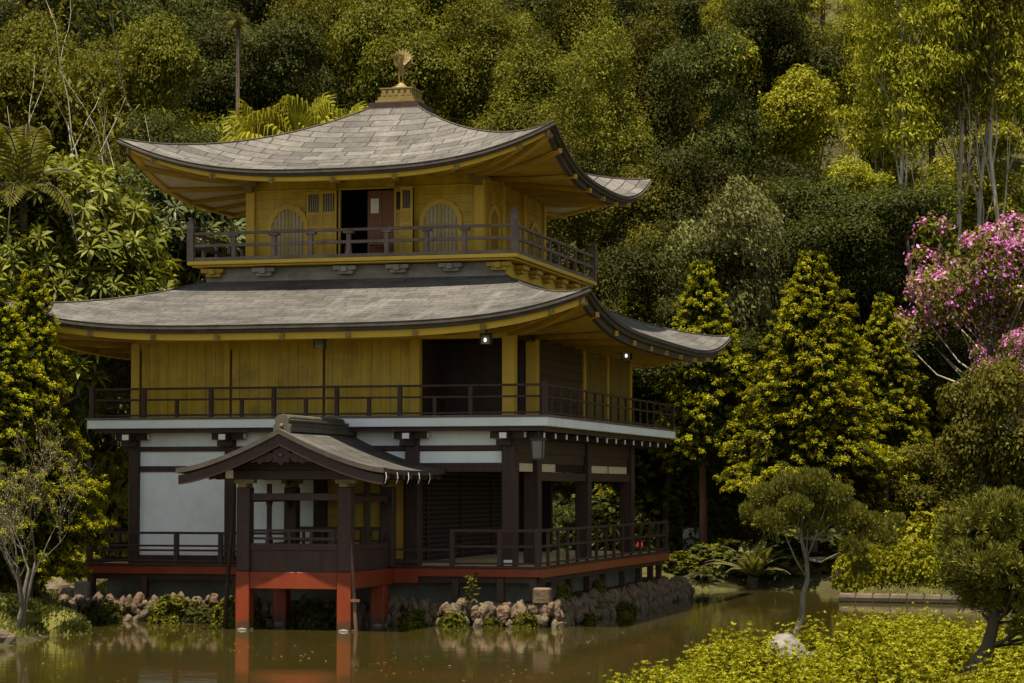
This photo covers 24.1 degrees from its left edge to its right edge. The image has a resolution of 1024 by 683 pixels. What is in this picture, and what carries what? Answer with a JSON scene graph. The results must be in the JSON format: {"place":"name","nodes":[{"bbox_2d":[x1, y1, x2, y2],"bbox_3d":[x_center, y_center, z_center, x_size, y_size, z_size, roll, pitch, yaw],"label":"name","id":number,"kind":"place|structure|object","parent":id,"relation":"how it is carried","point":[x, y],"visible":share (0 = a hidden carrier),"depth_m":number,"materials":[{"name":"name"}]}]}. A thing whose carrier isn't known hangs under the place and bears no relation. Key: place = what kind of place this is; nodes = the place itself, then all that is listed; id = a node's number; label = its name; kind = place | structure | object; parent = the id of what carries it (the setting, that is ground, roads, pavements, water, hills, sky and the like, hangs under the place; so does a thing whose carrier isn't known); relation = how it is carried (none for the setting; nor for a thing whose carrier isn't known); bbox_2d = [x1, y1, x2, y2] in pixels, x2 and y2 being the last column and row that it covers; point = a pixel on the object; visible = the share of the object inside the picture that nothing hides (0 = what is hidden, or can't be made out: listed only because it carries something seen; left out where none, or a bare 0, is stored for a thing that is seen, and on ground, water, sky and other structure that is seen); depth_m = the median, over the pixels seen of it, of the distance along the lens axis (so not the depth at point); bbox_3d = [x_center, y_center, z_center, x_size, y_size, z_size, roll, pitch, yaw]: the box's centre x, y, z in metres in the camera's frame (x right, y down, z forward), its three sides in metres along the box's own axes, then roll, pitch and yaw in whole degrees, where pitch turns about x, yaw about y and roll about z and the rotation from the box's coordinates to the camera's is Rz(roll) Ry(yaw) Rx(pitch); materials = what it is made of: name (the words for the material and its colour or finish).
{"place":"outdoors","nodes":[
{"label":"outdoors","id":0,"kind":"place"},
{"bbox_2d":[0,590,1016,682],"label":"pond water","id":1,"kind":"structure","parent":0,"point":[136,652],"depth_m":48.24,"materials":[{"name":"brown liquid"}]},
{"bbox_2d":[0,0,1023,648],"bbox_3d":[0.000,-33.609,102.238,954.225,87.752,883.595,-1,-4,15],"label":"ground","id":2,"kind":"structure","parent":0,"point":[738,582],"depth_m":76.02,"materials":[{"name":"green plant"}]},
{"bbox_2d":[0,592,46,625],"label":"mossy mound","id":3,"kind":"object","parent":2,"relation":"on","point":[10,604],"visible":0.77,"depth_m":51.42,"materials":[{"name":"green plant"}]},
{"bbox_2d":[0,44,73,158],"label":"broadleaf tree","id":4,"kind":"object","parent":2,"relation":"on","point":[8,74],"visible":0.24,"depth_m":91.19,"materials":[{"name":"green plant"}]},
{"bbox_2d":[0,396,93,631],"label":"bare tree","id":5,"kind":"object","parent":2,"relation":"on","point":[23,596],"visible":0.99,"depth_m":50.77,"materials":[{"name":"green plant"}]},
{"bbox_2d":[0,123,95,297],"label":"tree fern","id":6,"kind":"object","parent":2,"relation":"on","point":[15,174],"visible":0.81,"depth_m":71.05,"materials":[{"name":"green plant"}]},
{"bbox_2d":[0,287,104,583],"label":"golden cypress","id":7,"kind":"object","parent":2,"relation":"on","point":[12,393],"visible":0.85,"depth_m":55.14,"materials":[{"name":"green plant"}]},
{"bbox_2d":[0,264,116,597],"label":"golden cypress","id":8,"kind":"object","parent":2,"relation":"on","point":[37,327],"visible":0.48,"depth_m":56.29,"materials":[{"name":"green plant"}]},
{"bbox_2d":[0,0,117,138],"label":"broadleaf tree","id":9,"kind":"object","parent":2,"relation":"on","point":[14,9],"visible":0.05,"depth_m":107.74,"materials":[{"name":"green plant"}]},
{"bbox_2d":[0,10,124,389],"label":"broadleaf tree","id":10,"kind":"object","parent":2,"relation":"on","point":[25,40],"visible":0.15,"depth_m":95.79,"materials":[{"name":"green plant"}]},
{"bbox_2d":[36,604,92,635],"bbox_3d":[-10.242,6.389,53.140,1.897,1.184,2.249,3,-5,-42],"label":"mossy mound","id":11,"kind":"object","parent":2,"relation":"on","point":[59,620],"visible":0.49,"depth_m":52.48,"materials":[{"name":"green plant"}]},
{"bbox_2d":[0,133,183,458],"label":"bigleaf tree","id":12,"kind":"object","parent":2,"relation":"on","point":[98,270],"visible":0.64,"depth_m":71.81,"materials":[{"name":"green plant"}]},
{"bbox_2d":[8,33,184,405],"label":"broadleaf tree","id":13,"kind":"object","parent":2,"relation":"on","point":[115,94],"visible":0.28,"depth_m":91.91,"materials":[{"name":"green plant"}]},
{"bbox_2d":[5,226,188,514],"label":"bigleaf tree","id":14,"kind":"object","parent":2,"relation":"on","point":[82,398],"visible":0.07,"depth_m":74.71,"materials":[{"name":"green plant"}]},
{"bbox_2d":[66,433,132,557],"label":"hedge shrub","id":15,"kind":"object","parent":2,"relation":"on","point":[113,505],"visible":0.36,"depth_m":74.92,"materials":[{"name":"green plant"}]},
{"bbox_2d":[76,596,125,622],"bbox_3d":[-9.869,6.476,57.800,1.271,0.688,1.196,-1,-4,22],"label":"waterside plant","id":16,"kind":"object","parent":2,"relation":"on","point":[100,611],"visible":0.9,"depth_m":57.47,"materials":[{"name":"green plant"}]},
{"bbox_2d":[0,0,229,511],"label":"pale branch tree","id":17,"kind":"object","parent":2,"relation":"on","point":[100,151],"visible":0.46,"depth_m":76.01,"materials":[{"name":"green plant"}]},
{"bbox_2d":[77,118,213,446],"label":"broadleaf tree","id":18,"kind":"object","parent":2,"relation":"on","point":[142,136],"visible":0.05,"depth_m":85.92,"materials":[{"name":"green plant"}]},
{"bbox_2d":[60,0,250,126],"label":"broadleaf tree","id":19,"kind":"object","parent":2,"relation":"on","point":[107,6],"visible":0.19,"depth_m":100.13,"materials":[{"name":"green plant"}]},
{"bbox_2d":[111,11,207,133],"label":"broadleaf tree","id":20,"kind":"object","parent":2,"relation":"on","point":[168,55],"visible":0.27,"depth_m":89.99,"materials":[{"name":"green plant"}]},
{"bbox_2d":[93,160,245,285],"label":"bigleaf tree","id":21,"kind":"object","parent":2,"relation":"on","point":[213,222],"visible":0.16,"depth_m":77.29,"materials":[{"name":"green plant"}]},
{"bbox_2d":[147,594,193,623],"bbox_3d":[-8.112,6.410,57.341,1.349,0.821,1.303,-2,-4,28],"label":"waterside plant","id":22,"kind":"object","parent":2,"relation":"on","point":[163,610],"visible":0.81,"depth_m":56.94,"materials":[{"name":"green plant"}]},
{"bbox_2d":[107,104,255,169],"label":"broadleaf tree","id":23,"kind":"object","parent":2,"relation":"on","point":[152,119],"visible":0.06,"depth_m":86.51,"materials":[{"name":"green plant"}]},
{"bbox_2d":[96,0,289,91],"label":"broadleaf tree","id":24,"kind":"object","parent":2,"relation":"on","point":[220,4],"visible":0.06,"depth_m":104.24,"materials":[{"name":"green plant"}]},
{"bbox_2d":[149,14,278,127],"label":"broadleaf tree","id":25,"kind":"object","parent":2,"relation":"on","point":[202,47],"visible":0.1,"depth_m":97.36,"materials":[{"name":"green plant"}]},
{"bbox_2d":[218,95,291,141],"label":"fan palm","id":26,"kind":"object","parent":2,"relation":"on","point":[244,127],"visible":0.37,"depth_m":83.87,"materials":[{"name":"green plant"}]},
{"bbox_2d":[176,3,360,128],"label":"broadleaf tree","id":27,"kind":"object","parent":2,"relation":"on","point":[282,48],"visible":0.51,"depth_m":95.45,"materials":[{"name":"green plant"}]},
{"bbox_2d":[252,92,346,136],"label":"fan palm","id":28,"kind":"object","parent":2,"relation":"on","point":[293,120],"visible":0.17,"depth_m":84.05,"materials":[{"name":"green plant"}]},
{"bbox_2d":[176,414,444,631],"bbox_3d":[-4.570,4.568,55.632,4.982,5.660,4.800,-1,-4,15],"label":"porch","id":29,"kind":"object","parent":2,"relation":"on","point":[291,452],"visible":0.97,"depth_m":54.25,"materials":[{"name":"brown wood"}]},
{"bbox_2d":[288,599,336,625],"bbox_3d":[-4.567,6.396,56.502,1.271,0.688,1.196,2,-4,-24],"label":"waterside plant","id":30,"kind":"object","parent":2,"relation":"on","point":[310,616],"visible":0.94,"depth_m":56.22,"materials":[{"name":"green plant"}]},
{"bbox_2d":[261,0,433,107],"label":"broadleaf tree","id":31,"kind":"object","parent":2,"relation":"on","point":[315,5],"visible":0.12,"depth_m":100.73,"materials":[{"name":"green plant"}]},
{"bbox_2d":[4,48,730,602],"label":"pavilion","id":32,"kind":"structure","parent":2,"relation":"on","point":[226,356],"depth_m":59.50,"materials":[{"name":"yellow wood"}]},
{"bbox_2d":[267,204,307,255],"bbox_3d":[-5.828,-2.856,62.425,1.120,1.431,0.070,-1,-4,15],"label":"window","id":33,"kind":"structure","parent":32,"relation":"in","point":[288,216],"depth_m":62.41,"materials":[{"name":"gold wood"}]},
{"bbox_2d":[320,190,336,253],"bbox_3d":[-4.742,-2.992,62.100,0.430,1.840,0.050,-1,-4,15],"label":"panel door","id":34,"kind":"structure","parent":32,"relation":"in","point":[328,197],"depth_m":62.09,"materials":[{"name":"gold wood"}]},
{"bbox_2d":[325,480,404,564],"bbox_3d":[-3.527,4.268,57.945,2.060,2.220,0.115,-1,-4,15],"label":"sliding door","id":35,"kind":"structure","parent":32,"relation":"in","point":[331,506],"depth_m":57.90,"materials":[{"name":"gold wood"}]},
{"bbox_2d":[368,190,393,252],"bbox_3d":[-3.370,-2.989,61.906,0.720,1.810,0.070,-1,-4,15],"label":"open door","id":36,"kind":"structure","parent":32,"relation":"in","point":[380,203],"depth_m":61.91,"materials":[{"name":"wood"}]},
{"bbox_2d":[419,198,462,251],"bbox_3d":[-1.820,-2.932,61.351,1.140,1.451,0.070,-1,-4,15],"label":"window","id":37,"kind":"structure","parent":32,"relation":"in","point":[440,211],"depth_m":61.34,"materials":[{"name":"gold wood"}]},
{"bbox_2d":[58,575,694,627],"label":"stone wall","id":38,"kind":"structure","parent":2,"relation":"on","point":[560,612],"depth_m":56.93,"materials":[{"name":"stone"}]},
{"bbox_2d":[308,0,495,118],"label":"broadleaf tree","id":39,"kind":"object","parent":2,"relation":"on","point":[353,32],"visible":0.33,"depth_m":97.35,"materials":[{"name":"green plant"}]},
{"bbox_2d":[355,27,465,113],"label":"broadleaf tree","id":40,"kind":"object","parent":2,"relation":"on","point":[427,69],"visible":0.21,"depth_m":94.65,"materials":[{"name":"green plant"}]},
{"bbox_2d":[409,0,483,126],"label":"broadleaf tree","id":41,"kind":"object","parent":2,"relation":"on","point":[437,5],"visible":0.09,"depth_m":106.32,"materials":[{"name":"green plant"}]},
{"bbox_2d":[0,576,953,638],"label":"grass","id":42,"kind":"structure","parent":2,"relation":"on","point":[4,617],"depth_m":57.36,"materials":[{"name":"green plant"}]},
{"bbox_2d":[428,0,558,240],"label":"feathery conifer","id":43,"kind":"object","parent":2,"relation":"on","point":[492,24],"visible":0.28,"depth_m":97.33,"materials":[{"name":"green plant"}]},
{"bbox_2d":[448,0,572,128],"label":"broadleaf tree","id":44,"kind":"object","parent":2,"relation":"on","point":[522,3],"visible":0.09,"depth_m":105.16,"materials":[{"name":"green plant"}]},
{"bbox_2d":[6,0,1023,557],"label":"undergrowth","id":45,"kind":"object","parent":2,"relation":"on","point":[732,518],"visible":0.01,"depth_m":80.11,"materials":[{"name":"green plant"}]},
{"bbox_2d":[475,0,595,260],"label":"feathery conifer","id":46,"kind":"object","parent":2,"relation":"on","point":[516,107],"visible":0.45,"depth_m":93.27,"materials":[{"name":"green plant"}]},
{"bbox_2d":[530,98,627,502],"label":"feathery conifer","id":47,"kind":"object","parent":2,"relation":"on","point":[572,220],"visible":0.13,"depth_m":87.84,"materials":[{"name":"green plant"}]},
{"bbox_2d":[540,0,630,247],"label":"feathery conifer","id":48,"kind":"object","parent":2,"relation":"on","point":[579,18],"visible":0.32,"depth_m":105.46,"materials":[{"name":"green plant"}]},
{"bbox_2d":[534,6,658,265],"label":"feathery conifer","id":49,"kind":"object","parent":2,"relation":"on","point":[611,132],"visible":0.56,"depth_m":90.76,"materials":[{"name":"green plant"}]},
{"bbox_2d":[561,162,699,313],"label":"broadleaf tree","id":50,"kind":"object","parent":2,"relation":"on","point":[655,195],"visible":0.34,"depth_m":88.37,"materials":[{"name":"green plant"}]},
{"bbox_2d":[564,281,727,539],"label":"golden cypress","id":51,"kind":"object","parent":2,"relation":"on","point":[679,506],"visible":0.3,"depth_m":82.10,"materials":[{"name":"green plant"}]},
{"bbox_2d":[597,0,711,306],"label":"feathery conifer","id":52,"kind":"object","parent":2,"relation":"on","point":[654,34],"visible":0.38,"depth_m":95.15,"materials":[{"name":"green plant"}]},
{"bbox_2d":[590,0,727,226],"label":"broadleaf tree","id":53,"kind":"object","parent":2,"relation":"on","point":[685,7],"visible":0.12,"depth_m":109.22,"materials":[{"name":"green plant"}]},
{"bbox_2d":[585,231,775,526],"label":"broadleaf tree","id":54,"kind":"object","parent":2,"relation":"on","point":[636,262],"visible":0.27,"depth_m":82.51,"materials":[{"name":"green plant"}]},
{"bbox_2d":[662,550,718,574],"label":"bank shrub","id":55,"kind":"object","parent":2,"relation":"on","point":[680,563],"visible":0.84,"depth_m":76.08,"materials":[{"name":"green plant"}]},
{"bbox_2d":[612,23,782,233],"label":"broadleaf tree","id":56,"kind":"object","parent":2,"relation":"on","point":[726,138],"visible":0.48,"depth_m":92.50,"materials":[{"name":"green plant"}]},
{"bbox_2d":[642,256,765,543],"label":"golden cypress","id":57,"kind":"object","parent":2,"relation":"on","point":[705,411],"visible":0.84,"depth_m":78.44,"materials":[{"name":"green plant"}]},
{"bbox_2d":[632,323,781,528],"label":"broadleaf tree","id":58,"kind":"object","parent":2,"relation":"on","point":[644,381],"visible":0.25,"depth_m":79.47,"materials":[{"name":"green plant"}]},
{"bbox_2d":[654,216,791,516],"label":"willow like tree","id":59,"kind":"object","parent":2,"relation":"on","point":[689,233],"visible":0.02,"depth_m":85.19,"materials":[{"name":"green plant"}]},
{"bbox_2d":[632,140,831,498],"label":"broadleaf tree","id":60,"kind":"object","parent":2,"relation":"on","point":[708,178],"visible":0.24,"depth_m":88.47,"materials":[{"name":"green plant"}]},
{"bbox_2d":[699,533,795,589],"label":"cycad","id":61,"kind":"object","parent":2,"relation":"on","point":[751,564],"visible":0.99,"depth_m":75.45,"materials":[{"name":"green plant"}]},
{"bbox_2d":[676,622,820,682],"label":"yellow azalea","id":62,"kind":"object","parent":2,"relation":"on","point":[759,661],"visible":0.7,"depth_m":26.29,"materials":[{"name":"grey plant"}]},
{"bbox_2d":[677,0,855,190],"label":"broadleaf tree","id":63,"kind":"object","parent":2,"relation":"on","point":[776,37],"visible":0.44,"depth_m":96.71,"materials":[{"name":"green plant"}]},
{"bbox_2d":[692,173,846,448],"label":"willow like tree","id":64,"kind":"object","parent":2,"relation":"on","point":[758,219],"visible":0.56,"depth_m":82.58,"materials":[{"name":"green plant"}]},
{"bbox_2d":[711,27,841,228],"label":"broadleaf tree","id":65,"kind":"object","parent":2,"relation":"on","point":[801,102],"visible":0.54,"depth_m":94.18,"materials":[{"name":"green plant"}]},
{"bbox_2d":[720,0,850,179],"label":"broadleaf tree","id":66,"kind":"object","parent":2,"relation":"on","point":[828,131],"visible":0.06,"depth_m":105.15,"materials":[{"name":"green plant"}]},
{"bbox_2d":[713,249,917,572],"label":"golden cypress","id":67,"kind":"object","parent":2,"relation":"on","point":[818,403],"visible":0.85,"depth_m":76.30,"materials":[{"name":"green plant"}]},
{"bbox_2d":[738,466,906,634],"bbox_3d":[5.109,4.085,39.344,2.781,4.166,1.168,0,-3,0],"label":"lake pine","id":68,"kind":"object","parent":2,"relation":"on","point":[786,493],"visible":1,"depth_m":39.26,"materials":[{"name":"green plant"}]},
{"bbox_2d":[772,625,883,682],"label":"yellow azalea","id":69,"kind":"object","parent":2,"relation":"on","point":[834,668],"visible":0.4,"depth_m":26.03,"materials":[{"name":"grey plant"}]},
{"bbox_2d":[774,652,897,682],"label":"yellow azalea","id":70,"kind":"object","parent":2,"relation":"on","point":[829,678],"visible":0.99,"depth_m":23.64,"materials":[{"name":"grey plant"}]},
{"bbox_2d":[831,549,879,591],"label":"yellow shrub","id":71,"kind":"object","parent":2,"relation":"on","point":[849,581],"visible":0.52,"depth_m":68.59,"materials":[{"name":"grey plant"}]},
{"bbox_2d":[790,606,935,680],"bbox_3d":[4.152,3.768,27.804,1.805,1.444,1.775,3,-4,-37],"label":"yellow azalea","id":72,"kind":"object","parent":2,"relation":"on","point":[852,631],"visible":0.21,"depth_m":27.81,"materials":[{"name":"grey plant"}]},
{"bbox_2d":[822,154,905,302],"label":"broadleaf tree","id":73,"kind":"object","parent":2,"relation":"on","point":[872,178],"visible":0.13,"depth_m":91.90,"materials":[{"name":"green plant"}]},
{"bbox_2d":[754,170,975,511],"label":"broadleaf tree","id":74,"kind":"object","parent":2,"relation":"on","point":[858,237],"visible":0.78,"depth_m":84.28,"materials":[{"name":"green plant"}]},
{"bbox_2d":[823,0,910,192],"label":"slender tree","id":75,"kind":"object","parent":2,"relation":"on","point":[859,72],"visible":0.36,"depth_m":96.72,"materials":[{"name":"green plant"}]},
{"bbox_2d":[802,629,954,682],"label":"yellow azalea","id":76,"kind":"object","parent":2,"relation":"on","point":[899,668],"visible":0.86,"depth_m":24.05,"materials":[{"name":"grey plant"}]},
{"bbox_2d":[827,54,943,340],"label":"broadleaf tree","id":77,"kind":"object","parent":2,"relation":"on","point":[888,165],"visible":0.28,"depth_m":97.44,"materials":[{"name":"green plant"}]},
{"bbox_2d":[861,542,909,584],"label":"yellow shrub","id":78,"kind":"object","parent":2,"relation":"on","point":[883,558],"visible":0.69,"depth_m":68.19,"materials":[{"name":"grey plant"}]},
{"bbox_2d":[811,0,971,183],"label":"broadleaf tree","id":79,"kind":"object","parent":2,"relation":"on","point":[843,26],"visible":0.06,"depth_m":108.23,"materials":[{"name":"green plant"}]},
{"bbox_2d":[848,291,939,516],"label":"golden cypress","id":80,"kind":"object","parent":2,"relation":"on","point":[893,397],"visible":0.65,"depth_m":79.56,"materials":[{"name":"green plant"}]},
{"bbox_2d":[839,592,961,603],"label":"log edging","id":81,"kind":"object","parent":2,"relation":"on","point":[898,598],"visible":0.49,"depth_m":67.00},
{"bbox_2d":[829,0,984,485],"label":"slender tree","id":82,"kind":"object","parent":2,"relation":"on","point":[906,76],"visible":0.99,"depth_m":86.39,"materials":[{"name":"green plant"}]},
{"bbox_2d":[843,620,974,682],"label":"yellow azalea","id":83,"kind":"object","parent":2,"relation":"on","point":[932,655],"visible":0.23,"depth_m":26.89,"materials":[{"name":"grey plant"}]},
{"bbox_2d":[887,538,935,584],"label":"yellow shrub","id":84,"kind":"object","parent":2,"relation":"on","point":[913,570],"visible":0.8,"depth_m":67.95,"materials":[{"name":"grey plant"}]},
{"bbox_2d":[848,335,984,534],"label":"broadleaf tree","id":85,"kind":"object","parent":2,"relation":"on","point":[924,385],"visible":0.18,"depth_m":82.74,"materials":[{"name":"green plant"}]},
{"bbox_2d":[893,502,952,552],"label":"leafy shrub","id":86,"kind":"object","parent":2,"relation":"on","point":[920,529],"visible":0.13,"depth_m":71.33,"materials":[{"name":"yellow plant"}]},
{"bbox_2d":[834,218,1022,350],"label":"broadleaf tree","id":87,"kind":"object","parent":2,"relation":"on","point":[901,248],"visible":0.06,"depth_m":87.50,"materials":[{"name":"green plant"}]},
{"bbox_2d":[887,442,979,522],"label":"round tree","id":88,"kind":"object","parent":2,"relation":"on","point":[941,491],"visible":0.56,"depth_m":75.62,"materials":[{"name":"green plant"}]},
{"bbox_2d":[895,350,973,484],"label":"golden cypress","id":89,"kind":"object","parent":2,"relation":"on","point":[934,420],"visible":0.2,"depth_m":83.43,"materials":[{"name":"green plant"}]},
{"bbox_2d":[848,298,1023,478],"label":"broadleaf tree","id":90,"kind":"object","parent":2,"relation":"on","point":[962,368],"visible":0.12,"depth_m":84.89,"materials":[{"name":"green plant"}]},
{"bbox_2d":[906,0,989,434],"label":"slender tree","id":91,"kind":"object","parent":2,"relation":"on","point":[959,165],"visible":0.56,"depth_m":87.06,"materials":[{"name":"green plant"}]},
{"bbox_2d":[886,5,1023,284],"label":"broadleaf tree","id":92,"kind":"object","parent":2,"relation":"on","point":[1018,111],"visible":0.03,"depth_m":104.19,"materials":[{"name":"green plant"}]},
{"bbox_2d":[892,210,1023,489],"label":"flowering tree","id":93,"kind":"object","parent":2,"relation":"on","point":[999,301],"visible":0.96,"depth_m":78.76,"materials":[{"name":"pink plant"}]},
{"bbox_2d":[909,0,1023,488],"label":"slender tree","id":94,"kind":"object","parent":2,"relation":"on","point":[979,199],"visible":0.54,"depth_m":86.95,"materials":[{"name":"green plant"}]},
{"bbox_2d":[913,117,1023,253],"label":"broadleaf tree","id":95,"kind":"object","parent":2,"relation":"on","point":[969,221],"visible":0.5,"depth_m":94.02,"materials":[{"name":"green plant"}]},
{"bbox_2d":[915,0,1023,428],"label":"slender tree","id":96,"kind":"object","parent":2,"relation":"on","point":[992,96],"visible":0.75,"depth_m":86.84,"materials":[{"name":"green plant"}]},
{"bbox_2d":[921,611,1023,682],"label":"yellow azalea","id":97,"kind":"object","parent":2,"relation":"on","point":[968,645],"visible":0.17,"depth_m":28.20,"materials":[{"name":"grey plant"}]},
{"bbox_2d":[929,355,1023,506],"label":"round tree","id":98,"kind":"object","parent":2,"relation":"on","point":[983,442],"visible":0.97,"depth_m":70.02,"materials":[{"name":"green plant"}]},
{"bbox_2d":[931,485,1023,682],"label":"lake pine","id":99,"kind":"object","parent":2,"relation":"on","point":[982,558],"visible":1,"depth_m":26.71,"materials":[{"name":"green plant"}]},
{"bbox_2d":[954,317,1023,432],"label":"flowering tree","id":100,"kind":"object","parent":2,"relation":"on","point":[1017,340],"visible":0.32,"depth_m":76.35,"materials":[{"name":"pink plant"}]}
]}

